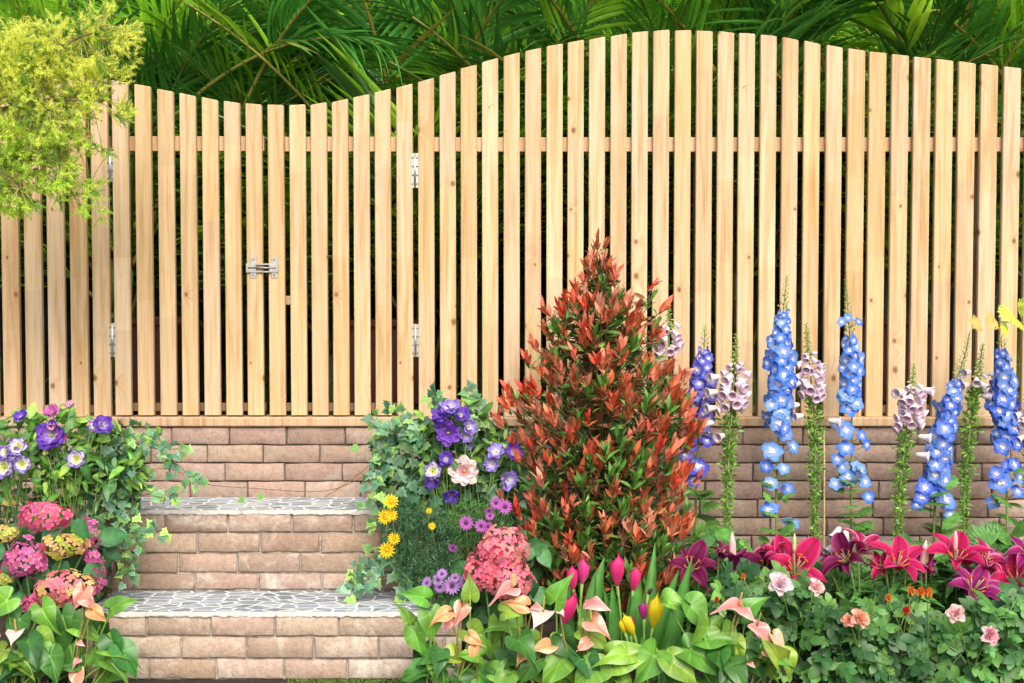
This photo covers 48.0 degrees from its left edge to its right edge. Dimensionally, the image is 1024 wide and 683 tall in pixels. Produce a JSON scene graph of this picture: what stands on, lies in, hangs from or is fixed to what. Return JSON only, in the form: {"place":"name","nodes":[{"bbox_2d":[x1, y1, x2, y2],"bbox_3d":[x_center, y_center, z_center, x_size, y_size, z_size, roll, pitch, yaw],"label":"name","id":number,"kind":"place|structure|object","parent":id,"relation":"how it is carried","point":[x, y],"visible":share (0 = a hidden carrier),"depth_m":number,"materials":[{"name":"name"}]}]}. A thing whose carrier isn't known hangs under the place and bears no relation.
{"place":"outdoors","nodes":[
{"label":"outdoors","id":0,"kind":"place"},
{"bbox_2d":[48,664,451,682],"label":"ground","id":1,"kind":"structure","parent":0,"point":[63,680],"depth_m":3.86,"materials":[{"name":"soil"}]},
{"bbox_2d":[0,533,102,682],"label":"soil bed","id":2,"kind":"object","parent":1,"relation":"on","point":[3,637],"visible":0.03,"depth_m":3.76,"materials":[{"name":"brown soil"}]},
{"bbox_2d":[0,426,41,550],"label":"lisianthus","id":3,"kind":"object","parent":2,"relation":"on","point":[13,450],"visible":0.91,"depth_m":3.84,"materials":[{"name":"purple plant"}]},
{"bbox_2d":[0,586,63,682],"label":"anthurium","id":4,"kind":"object","parent":2,"relation":"on","point":[38,654],"visible":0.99,"depth_m":3.50,"materials":[{"name":"green plant"}]},
{"bbox_2d":[5,475,111,652],"bbox_3d":[-1.716,0.859,4.036,0.683,0.870,0.203,0,2,0],"label":"ground cover","id":5,"kind":"object","parent":2,"relation":"on","point":[82,515],"visible":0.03,"depth_m":4.01,"materials":[{"name":"green plant"}]},
{"bbox_2d":[0,495,127,625],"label":"hydrangea","id":6,"kind":"object","parent":2,"relation":"on","point":[61,576],"visible":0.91,"depth_m":3.73,"materials":[{"name":"pink plant"}]},
{"bbox_2d":[0,0,144,230],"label":"feathery tree","id":7,"kind":"object","parent":2,"relation":"on","point":[35,56],"visible":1,"depth_m":3.63,"materials":[{"name":"green plant"}]},
{"bbox_2d":[0,400,151,553],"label":"lisianthus","id":8,"kind":"object","parent":2,"relation":"on","point":[48,438],"visible":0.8,"depth_m":3.94,"materials":[{"name":"green plant"}]},
{"bbox_2d":[0,164,156,290],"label":"areca palm","id":9,"kind":"object","parent":1,"relation":"on","point":[22,257],"visible":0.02,"depth_m":5.86,"materials":[{"name":"green plant"}]},
{"bbox_2d":[48,581,143,682],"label":"anthurium","id":10,"kind":"object","parent":1,"relation":"on","point":[112,655],"visible":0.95,"depth_m":3.57,"materials":[{"name":"green plant"}]},
{"bbox_2d":[26,0,175,92],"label":"areca palm","id":11,"kind":"object","parent":1,"relation":"on","point":[158,1],"depth_m":5.92,"materials":[{"name":"green plant"}]},
{"bbox_2d":[111,317,182,413],"bbox_3d":[-1.570,0.497,5.011,0.219,1.205,0.370,0,2,0],"label":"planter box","id":12,"kind":"object","parent":1,"relation":"on","point":[157,357],"visible":0.18,"depth_m":4.83,"materials":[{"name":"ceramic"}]},
{"bbox_2d":[0,0,458,381],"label":"areca palm","id":13,"kind":"object","parent":1,"relation":"on","point":[148,67],"visible":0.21,"depth_m":4.87,"materials":[{"name":"green plant"}]},
{"bbox_2d":[0,0,474,413],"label":"areca palm","id":14,"kind":"object","parent":1,"relation":"on","point":[134,276],"depth_m":6.07,"materials":[{"name":"green plant"}]},
{"bbox_2d":[20,6,458,413],"bbox_3d":[-1.615,-0.304,6.095,3.534,2.733,2.838,-2,3,-41],"label":"areca palm","id":15,"kind":"object","parent":1,"relation":"on","point":[296,101],"visible":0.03,"depth_m":5.70,"materials":[{"name":"green plant"}]},
{"bbox_2d":[4,0,546,413],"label":"areca palm","id":16,"kind":"object","parent":1,"relation":"on","point":[293,21],"visible":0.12,"depth_m":4.93,"materials":[{"name":"green plant"}]},
{"bbox_2d":[85,497,466,678],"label":"brick steps","id":17,"kind":"structure","parent":1,"relation":"on","point":[228,588],"depth_m":4.07,"materials":[{"name":"brick"}]},
{"bbox_2d":[65,417,207,605],"bbox_3d":[-1.311,0.633,4.015,0.509,0.739,0.165,0,2,0],"label":"ivy","id":18,"kind":"object","parent":17,"relation":"on","point":[120,518],"visible":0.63,"depth_m":3.98,"materials":[{"name":"green plant"}]},
{"bbox_2d":[175,444,374,502],"bbox_3d":[-0.840,0.472,4.107,0.736,0.213,0.029,0,2,0],"label":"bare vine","id":19,"kind":"object","parent":17,"relation":"on","point":[354,447],"visible":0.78,"depth_m":4.12,"materials":[{"name":"green plant"}]},
{"bbox_2d":[335,379,554,602],"bbox_3d":[-0.229,0.649,4.106,0.775,1.040,0.278,0,2,0],"label":"ivy","id":20,"kind":"object","parent":17,"relation":"on","point":[387,462],"visible":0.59,"depth_m":4.06,"materials":[{"name":"green plant"}]},
{"bbox_2d":[52,0,562,413],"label":"areca palm","id":21,"kind":"object","parent":1,"relation":"on","point":[266,300],"visible":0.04,"depth_m":5.79,"materials":[{"name":"green plant"}]},
{"bbox_2d":[288,677,400,682],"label":"moss","id":22,"kind":"object","parent":1,"relation":"on","point":[342,681],"visible":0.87,"depth_m":3.85,"materials":[{"name":"green plant"}]},
{"bbox_2d":[60,0,632,318],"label":"areca palm","id":23,"kind":"object","parent":1,"relation":"on","point":[441,6],"visible":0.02,"depth_m":5.99,"materials":[{"name":"green plant"}]},
{"bbox_2d":[350,319,436,413],"bbox_3d":[-0.516,0.503,4.971,0.364,1.197,0.370,0,2,0],"label":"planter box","id":24,"kind":"object","parent":1,"relation":"on","point":[394,370],"visible":0.15,"depth_m":4.79,"materials":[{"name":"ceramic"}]},
{"bbox_2d":[378,491,464,602],"bbox_3d":[-0.305,0.824,4.028,0.329,0.619,0.227,0,2,0],"label":"marguerite","id":25,"kind":"object","parent":1,"relation":"on","point":[415,567],"visible":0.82,"depth_m":3.97,"materials":[{"name":"green plant"}]},
{"bbox_2d":[417,567,465,645],"bbox_3d":[-0.226,0.970,3.933,0.216,0.426,0.236,0,2,0],"label":"osteospermum","id":26,"kind":"object","parent":1,"relation":"on","point":[452,584],"visible":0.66,"depth_m":3.84,"materials":[{"name":"purple plant"}]},
{"bbox_2d":[232,0,677,403],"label":"areca palm","id":27,"kind":"object","parent":1,"relation":"on","point":[545,45],"visible":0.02,"depth_m":5.92,"materials":[{"name":"green plant"}]},
{"bbox_2d":[142,0,780,398],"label":"areca palm","id":28,"kind":"object","parent":1,"relation":"on","point":[356,84],"visible":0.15,"depth_m":4.77,"materials":[{"name":"green plant"}]},
{"bbox_2d":[0,0,1017,413],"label":"hedge","id":29,"kind":"object","parent":1,"relation":"on","point":[500,318],"visible":0.01,"depth_m":7.62,"materials":[{"name":"green plant"}]},
{"bbox_2d":[0,348,1019,413],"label":"hedge","id":30,"kind":"object","parent":1,"relation":"on","point":[113,396],"depth_m":5.79,"materials":[{"name":"green plant"}]},
{"bbox_2d":[0,426,1023,608],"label":"brick wall","id":31,"kind":"structure","parent":1,"relation":"on","point":[306,458],"depth_m":4.43,"materials":[{"name":"brown brick"}]},
{"bbox_2d":[0,414,1023,425],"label":"timber sill","id":32,"kind":"structure","parent":31,"relation":"on","point":[291,420],"depth_m":4.41,"materials":[{"name":"brown wood"}]},
{"bbox_2d":[0,68,114,415],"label":"slatted fence","id":33,"kind":"object","parent":32,"relation":"on","point":[103,405],"visible":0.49,"depth_m":4.43,"materials":[{"name":"brown wood"}]},
{"bbox_2d":[107,80,266,414],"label":"garden gate","id":34,"kind":"structure","parent":32,"relation":"on","point":[188,144],"depth_m":4.42,"materials":[{"name":"brown wood"}]},
{"bbox_2d":[246,256,277,277],"bbox_3d":[-0.959,-0.285,4.415,0.123,0.082,0.011,0,2,0],"label":"barrel bolt","id":35,"kind":"object","parent":34,"relation":"attached to","point":[251,267],"visible":1,"depth_m":4.41,"materials":[{"name":"metal"}]},
{"bbox_2d":[267,84,418,414],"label":"garden gate","id":36,"kind":"structure","parent":32,"relation":"on","point":[340,145],"depth_m":4.42,"materials":[{"name":"brown wood"}]},
{"bbox_2d":[418,30,1023,415],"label":"slatted fence","id":37,"kind":"object","parent":32,"relation":"on","point":[975,223],"visible":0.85,"depth_m":4.41,"materials":[{"name":"brown wood"}]},
{"bbox_2d":[254,0,776,397],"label":"areca palm","id":38,"kind":"object","parent":1,"relation":"on","point":[523,47],"visible":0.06,"depth_m":5.22,"materials":[{"name":"green plant"}]},
{"bbox_2d":[248,0,938,355],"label":"areca palm","id":39,"kind":"object","parent":1,"relation":"on","point":[554,12],"visible":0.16,"depth_m":4.79,"materials":[{"name":"green plant"}]},
{"bbox_2d":[372,0,1016,385],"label":"areca palm","id":40,"kind":"object","parent":1,"relation":"on","point":[540,29],"visible":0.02,"depth_m":5.99,"materials":[{"name":"green plant"}]},
{"bbox_2d":[523,0,867,392],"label":"areca palm","id":41,"kind":"object","parent":1,"relation":"on","point":[715,6],"visible":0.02,"depth_m":5.01,"materials":[{"name":"green plant"}]},
{"bbox_2d":[436,0,1023,413],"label":"areca palm","id":42,"kind":"object","parent":1,"relation":"on","point":[679,20],"visible":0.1,"depth_m":4.83,"materials":[{"name":"green plant"}]},
{"bbox_2d":[464,577,1023,682],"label":"soil bed","id":43,"kind":"object","parent":1,"relation":"on","point":[549,627],"visible":0.02,"depth_m":3.91,"materials":[{"name":"brown soil"}]},
{"bbox_2d":[392,573,500,682],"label":"anthurium","id":44,"kind":"object","parent":43,"relation":"on","point":[432,661],"visible":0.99,"depth_m":3.56,"materials":[{"name":"green plant"}]},
{"bbox_2d":[404,396,537,574],"bbox_3d":[-0.149,0.660,4.101,0.516,0.943,0.265,0,2,0],"label":"lisianthus","id":45,"kind":"object","parent":43,"relation":"on","point":[463,470],"visible":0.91,"depth_m":4.00,"materials":[{"name":"purple plant"}]},
{"bbox_2d":[445,497,513,614],"bbox_3d":[-0.119,0.828,4.035,0.266,0.604,0.223,0,2,0],"label":"osteospermum","id":46,"kind":"object","parent":43,"relation":"on","point":[481,525],"visible":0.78,"depth_m":3.96,"materials":[{"name":"purple plant"}]},
{"bbox_2d":[440,524,552,648],"bbox_3d":[-0.064,0.874,3.889,0.386,0.548,0.313,1,2,20],"label":"hydrangea","id":47,"kind":"object","parent":43,"relation":"on","point":[489,574],"visible":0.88,"depth_m":3.79,"materials":[{"name":"pink plant"}]},
{"bbox_2d":[480,572,584,682],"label":"anthurium","id":48,"kind":"object","parent":43,"relation":"on","point":[520,658],"visible":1,"depth_m":3.49,"materials":[{"name":"green plant"}]},
{"bbox_2d":[558,555,604,637],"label":"calla lily","id":49,"kind":"object","parent":43,"relation":"on","point":[595,588],"visible":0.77,"depth_m":3.75,"materials":[{"name":"pink plant"}]},
{"bbox_2d":[489,228,709,622],"bbox_3d":[0.302,0.406,4.013,0.785,1.601,0.472,0,2,0],"label":"photinia bush","id":50,"kind":"object","parent":43,"relation":"on","point":[609,456],"visible":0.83,"depth_m":3.96,"materials":[{"name":"red plant"}]},
{"bbox_2d":[555,596,659,682],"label":"anthurium","id":51,"kind":"object","parent":43,"relation":"on","point":[595,666],"visible":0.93,"depth_m":3.46,"materials":[{"name":"green plant"}]},
{"bbox_2d":[604,552,642,643],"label":"calla lily","id":52,"kind":"object","parent":43,"relation":"on","point":[615,632],"visible":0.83,"depth_m":3.77,"materials":[{"name":"green plant"}]},
{"bbox_2d":[618,590,690,682],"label":"calla lily","id":53,"kind":"object","parent":43,"relation":"on","point":[626,623],"visible":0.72,"depth_m":3.64,"materials":[{"name":"plant"}]},
{"bbox_2d":[630,542,691,649],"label":"tulip","id":54,"kind":"object","parent":43,"relation":"on","point":[667,628],"visible":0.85,"depth_m":3.77,"materials":[{"name":"green plant"}]},
{"bbox_2d":[654,305,684,484],"bbox_3d":[0.585,0.495,4.304,0.112,1.267,0.084,-1,2,-28],"label":"foxglove","id":55,"kind":"object","parent":43,"relation":"on","point":[675,347],"visible":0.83,"depth_m":4.28,"materials":[{"name":"pink plant"}]},
{"bbox_2d":[669,540,718,629],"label":"oriental lily","id":56,"kind":"object","parent":43,"relation":"on","point":[697,554],"visible":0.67,"depth_m":3.90,"materials":[{"name":"purple plant"}]},
{"bbox_2d":[674,324,721,548],"bbox_3d":[0.682,0.519,4.208,0.216,1.166,0.167,-1,2,-31],"label":"delphinium","id":57,"kind":"object","parent":43,"relation":"on","point":[704,366],"visible":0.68,"depth_m":4.19,"materials":[{"name":"blue plant"}]},
{"bbox_2d":[634,587,799,682],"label":"anthurium","id":58,"kind":"object","parent":43,"relation":"on","point":[714,649],"visible":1,"depth_m":3.45,"materials":[{"name":"green plant"}]},
{"bbox_2d":[703,332,751,534],"bbox_3d":[0.770,0.526,4.152,0.188,1.120,0.112,0,2,0],"label":"foxglove","id":59,"kind":"object","parent":43,"relation":"on","point":[738,402],"visible":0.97,"depth_m":4.14,"materials":[{"name":"green plant"}]},
{"bbox_2d":[439,521,1019,642],"bbox_3d":[0.822,0.955,4.096,2.342,0.631,0.345,0,2,0],"label":"ground cover","id":60,"kind":"object","parent":43,"relation":"on","point":[991,537],"visible":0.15,"depth_m":4.11,"materials":[{"name":"green plant"}]},
{"bbox_2d":[708,532,750,629],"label":"oriental lily","id":61,"kind":"object","parent":43,"relation":"on","point":[729,552],"visible":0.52,"depth_m":3.90,"materials":[{"name":"purple plant"}]},
{"bbox_2d":[745,538,786,583],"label":"oriental lily","id":62,"kind":"object","parent":43,"relation":"on","point":[760,559],"visible":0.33,"depth_m":3.96,"materials":[{"name":"pink plant"}]},
{"bbox_2d":[756,274,799,545],"bbox_3d":[0.987,0.425,4.181,0.199,1.339,0.161,0,2,0],"label":"delphinium","id":63,"kind":"object","parent":43,"relation":"on","point":[778,400],"visible":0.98,"depth_m":4.16,"materials":[{"name":"blue plant"}]},
{"bbox_2d":[707,558,868,682],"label":"rose bush","id":64,"kind":"object","parent":43,"relation":"on","point":[786,606],"visible":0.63,"depth_m":3.66,"materials":[{"name":"green plant"}]},
{"bbox_2d":[760,533,832,598],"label":"oriental lily","id":65,"kind":"object","parent":43,"relation":"on","point":[793,559],"visible":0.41,"depth_m":3.86,"materials":[{"name":"pink plant"}]},
{"bbox_2d":[790,323,841,538],"bbox_3d":[1.101,0.516,4.214,0.204,1.172,0.106,0,2,0],"label":"foxglove","id":66,"kind":"object","parent":43,"relation":"on","point":[816,393],"visible":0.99,"depth_m":4.20,"materials":[{"name":"green plant"}]},
{"bbox_2d":[823,431,824,553],"bbox_3d":[1.156,0.720,4.269,0.011,0.785,0.006,0,2,0],"label":"bamboo cane","id":67,"kind":"object","parent":43,"relation":"on","point":[824,493],"visible":0.48,"depth_m":4.26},
{"bbox_2d":[822,526,849,603],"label":"lily","id":68,"kind":"object","parent":43,"relation":"on","point":[827,549],"visible":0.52,"depth_m":4.00,"materials":[{"name":"white plant"}]},
{"bbox_2d":[828,278,874,562],"bbox_3d":[1.257,0.439,4.226,0.165,1.343,0.202,-1,2,-26],"label":"delphinium","id":69,"kind":"object","parent":43,"relation":"on","point":[852,371],"visible":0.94,"depth_m":4.22,"materials":[{"name":"blue plant"}]},
{"bbox_2d":[819,528,892,601],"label":"oriental lily","id":70,"kind":"object","parent":43,"relation":"on","point":[842,556],"visible":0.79,"depth_m":3.91,"materials":[{"name":"purple plant"}]},
{"bbox_2d":[799,592,916,682],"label":"rose bush","id":71,"kind":"object","parent":43,"relation":"on","point":[848,636],"visible":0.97,"depth_m":3.58,"materials":[{"name":"green plant"}]},
{"bbox_2d":[858,535,946,609],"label":"oriental lily","id":72,"kind":"object","parent":43,"relation":"on","point":[901,553],"visible":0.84,"depth_m":3.88,"materials":[{"name":"pink plant"}]},
{"bbox_2d":[886,363,934,538],"bbox_3d":[1.443,0.581,4.167,0.159,1.016,0.108,0,2,0],"label":"foxglove","id":73,"kind":"object","parent":43,"relation":"on","point":[917,412],"visible":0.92,"depth_m":4.15,"materials":[{"name":"green plant"}]},
{"bbox_2d":[869,585,968,682],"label":"rose bush","id":74,"kind":"object","parent":43,"relation":"on","point":[912,616],"visible":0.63,"depth_m":3.62,"materials":[{"name":"green plant"}]},
{"bbox_2d":[897,540,958,612],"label":"oriental lily","id":75,"kind":"object","parent":43,"relation":"on","point":[925,558],"visible":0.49,"depth_m":3.91,"materials":[{"name":"green plant"}]},
{"bbox_2d":[909,330,971,565],"bbox_3d":[1.548,0.527,4.194,0.201,1.139,0.194,-2,3,-40],"label":"delphinium","id":76,"kind":"object","parent":43,"relation":"on","point":[936,480],"visible":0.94,"depth_m":4.17,"materials":[{"name":"blue plant"}]},
{"bbox_2d":[896,581,1023,682],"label":"rose bush","id":77,"kind":"object","parent":43,"relation":"on","point":[993,630],"visible":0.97,"depth_m":3.59,"materials":[{"name":"green plant"}]},
{"bbox_2d":[913,530,1007,605],"bbox_3d":[1.511,0.937,3.955,0.347,0.601,0.286,0,2,0],"label":"oriental lily","id":78,"kind":"object","parent":43,"relation":"on","point":[957,548],"visible":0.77,"depth_m":3.90,"materials":[{"name":"pink plant"}]},
{"bbox_2d":[938,564,1001,613],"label":"oriental lily","id":79,"kind":"object","parent":43,"relation":"on","point":[968,579],"visible":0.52,"depth_m":3.83,"materials":[{"name":"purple plant"}]},
{"bbox_2d":[955,343,998,531],"bbox_3d":[1.717,0.559,4.260,0.167,1.107,0.106,0,2,0],"label":"foxglove","id":80,"kind":"object","parent":43,"relation":"on","point":[979,387],"visible":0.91,"depth_m":4.25,"materials":[{"name":"green plant"}]},
{"bbox_2d":[960,547,1010,599],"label":"oriental lily","id":81,"kind":"object","parent":43,"relation":"on","point":[996,551],"visible":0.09,"depth_m":4.00,"materials":[{"name":"pink plant"}]},
{"bbox_2d":[968,298,1023,337],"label":"acer branch","id":82,"kind":"object","parent":43,"relation":"on","point":[1005,311],"visible":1,"depth_m":4.07,"materials":[{"name":"yellow plant"}]},
{"bbox_2d":[984,335,1023,542],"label":"delphinium","id":83,"kind":"object","parent":43,"relation":"on","point":[1004,438],"visible":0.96,"depth_m":4.19,"materials":[{"name":"blue plant"}]},
{"bbox_2d":[986,537,1023,596],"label":"oriental lily","id":84,"kind":"object","parent":43,"relation":"on","point":[1013,568],"visible":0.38,"depth_m":3.89,"materials":[{"name":"pink plant"}]},
{"bbox_2d":[1005,577,1023,682],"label":"rose bush","id":85,"kind":"object","parent":43,"relation":"on","point":[1012,584],"visible":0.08,"depth_m":3.77,"materials":[{"name":"green plant"}]},
{"bbox_2d":[1013,394,1023,512],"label":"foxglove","id":86,"kind":"object","parent":43,"relation":"on","point":[1019,414],"visible":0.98,"depth_m":4.18,"materials":[{"name":"pink plant"}]},
{"bbox_2d":[555,0,1023,402],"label":"areca palm","id":87,"kind":"object","parent":1,"relation":"on","point":[755,299],"depth_m":6.56,"materials":[{"name":"green plant"}]},
{"bbox_2d":[608,0,1023,413],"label":"areca palm","id":88,"kind":"object","parent":1,"relation":"on","point":[820,253],"visible":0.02,"depth_m":5.51,"materials":[{"name":"green plant"}]},
{"bbox_2d":[620,0,1020,316],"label":"areca palm","id":89,"kind":"object","parent":1,"relation":"on","point":[885,286],"visible":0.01,"depth_m":6.48,"materials":[{"name":"green plant"}]},
{"bbox_2d":[691,0,1023,413],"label":"areca palm","id":90,"kind":"object","parent":1,"relation":"on","point":[923,20],"visible":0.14,"depth_m":4.79,"materials":[{"name":"green plant"}]},
{"bbox_2d":[772,0,1023,401],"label":"areca palm","id":91,"kind":"object","parent":1,"relation":"on","point":[1019,248],"visible":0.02,"depth_m":5.54,"materials":[{"name":"green plant"}]},
{"bbox_2d":[842,0,1023,279],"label":"areca palm","id":92,"kind":"object","parent":1,"relation":"on","point":[1005,50],"depth_m":5.02,"materials":[{"name":"green plant"}]}
]}

